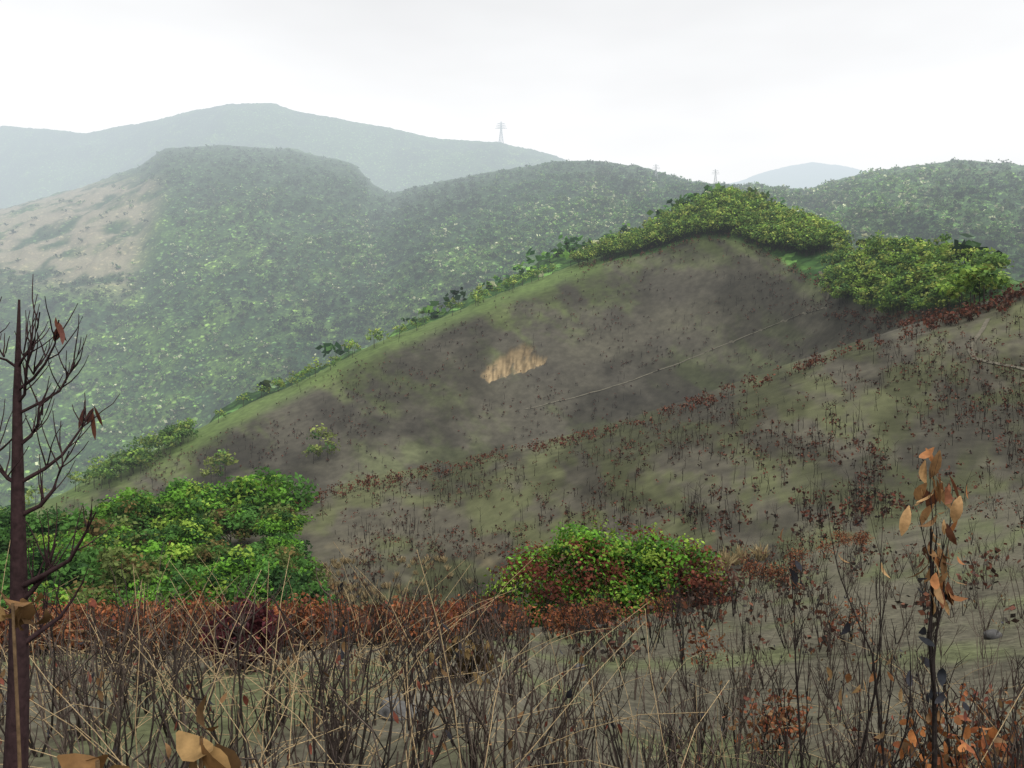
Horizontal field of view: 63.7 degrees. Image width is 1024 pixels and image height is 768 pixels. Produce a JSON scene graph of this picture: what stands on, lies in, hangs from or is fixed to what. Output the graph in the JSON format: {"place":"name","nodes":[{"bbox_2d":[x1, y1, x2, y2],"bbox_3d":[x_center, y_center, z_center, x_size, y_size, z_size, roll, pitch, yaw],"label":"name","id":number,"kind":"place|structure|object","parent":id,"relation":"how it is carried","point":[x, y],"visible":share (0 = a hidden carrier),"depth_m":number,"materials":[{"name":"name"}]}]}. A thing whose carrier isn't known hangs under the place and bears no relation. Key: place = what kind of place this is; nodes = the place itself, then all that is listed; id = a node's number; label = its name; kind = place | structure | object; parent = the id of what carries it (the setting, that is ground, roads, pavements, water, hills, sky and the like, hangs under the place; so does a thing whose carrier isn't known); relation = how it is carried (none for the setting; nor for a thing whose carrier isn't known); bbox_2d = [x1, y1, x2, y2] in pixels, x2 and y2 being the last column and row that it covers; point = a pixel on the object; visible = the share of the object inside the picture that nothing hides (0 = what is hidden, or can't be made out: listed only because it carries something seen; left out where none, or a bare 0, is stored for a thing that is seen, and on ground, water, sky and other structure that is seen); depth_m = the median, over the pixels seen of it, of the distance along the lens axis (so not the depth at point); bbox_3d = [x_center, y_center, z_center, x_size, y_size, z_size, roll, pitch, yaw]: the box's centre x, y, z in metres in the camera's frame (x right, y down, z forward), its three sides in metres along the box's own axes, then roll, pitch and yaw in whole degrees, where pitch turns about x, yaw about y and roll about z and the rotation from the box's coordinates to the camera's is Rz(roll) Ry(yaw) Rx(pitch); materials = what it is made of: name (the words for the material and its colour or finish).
{"place":"outdoors","nodes":[
{"label":"outdoors","id":0,"kind":"place"},
{"bbox_2d":[0,103,1023,767],"bbox_3d":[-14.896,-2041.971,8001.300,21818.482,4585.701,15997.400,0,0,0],"label":"terrain","id":1,"kind":"structure","parent":0,"point":[50,171],"depth_m":420.01,"materials":[{"name":"green plant"}]},
{"bbox_2d":[0,466,341,647],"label":"bushes","id":2,"kind":"object","parent":1,"relation":"on","point":[189,520],"visible":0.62,"depth_m":141.53,"materials":[{"name":"green plant"}]},
{"bbox_2d":[495,122,503,143],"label":"transmission tower","id":3,"kind":"structure","parent":1,"relation":"on","point":[501,135],"depth_m":4925.17,"materials":[{"name":"metal"}]},
{"bbox_2d":[0,629,1001,720],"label":"rocks","id":4,"kind":"object","parent":1,"relation":"on","point":[384,711],"visible":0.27,"depth_m":7.21,"materials":[{"name":"grey stone"}]},
{"bbox_2d":[0,277,1019,767],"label":"dead saplings","id":5,"kind":"object","parent":1,"relation":"on","point":[190,747],"visible":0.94,"depth_m":3.02,"materials":[{"name":"brown plant"}]},
{"bbox_2d":[0,455,1023,767],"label":"charred shrub stems","id":6,"kind":"object","parent":1,"relation":"on","point":[124,659],"visible":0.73,"depth_m":7.30,"materials":[{"name":"brown plant"}]},
{"bbox_2d":[0,144,1023,513],"bbox_3d":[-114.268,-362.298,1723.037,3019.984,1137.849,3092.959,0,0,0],"label":"trees","id":7,"kind":"object","parent":1,"relation":"on","point":[774,218],"visible":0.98,"depth_m":1484.43,"materials":[{"name":"green plant"}]},
{"bbox_2d":[0,530,1023,767],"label":"dead shrub leaves","id":8,"kind":"object","parent":1,"relation":"on","point":[261,620],"visible":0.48,"depth_m":15.20,"materials":[{"name":"brown plant"}]},
{"bbox_2d":[39,231,1023,609],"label":"burnt shrubs","id":9,"kind":"object","parent":1,"relation":"on","point":[1009,293],"visible":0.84,"depth_m":150.02,"materials":[{"name":"brown plant"}]},
{"bbox_2d":[320,542,770,612],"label":"shrubs","id":10,"kind":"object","parent":1,"relation":"on","point":[728,559],"depth_m":131.54,"materials":[{"name":"brown plant"}]},
{"bbox_2d":[472,517,746,628],"bbox_3d":[3.812,9.171,32.735,11.186,7.298,8.331,0,0,0],"label":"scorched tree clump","id":11,"kind":"object","parent":1,"relation":"on","point":[618,565],"visible":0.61,"depth_m":32.26,"materials":[{"name":"green plant"}]},
{"bbox_2d":[525,307,826,408],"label":"footpath","id":12,"kind":"structure","parent":1,"relation":"on","point":[804,313],"depth_m":433.86,"materials":[{"name":"soil"}]},
{"bbox_2d":[818,271,830,305],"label":"footpath","id":13,"kind":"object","parent":1,"relation":"on","point":[820,273],"depth_m":406.69,"materials":[{"name":"soil"}]},
{"bbox_2d":[967,318,1023,369],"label":"footpath","id":14,"kind":"structure","parent":1,"relation":"on","point":[981,330],"depth_m":156.89,"materials":[{"name":"soil"}]},
{"bbox_2d":[0,0,1023,183],"label":"sky","id":15,"kind":"structure","parent":0,"point":[691,89],"materials":[{"name":"white"}]}
]}

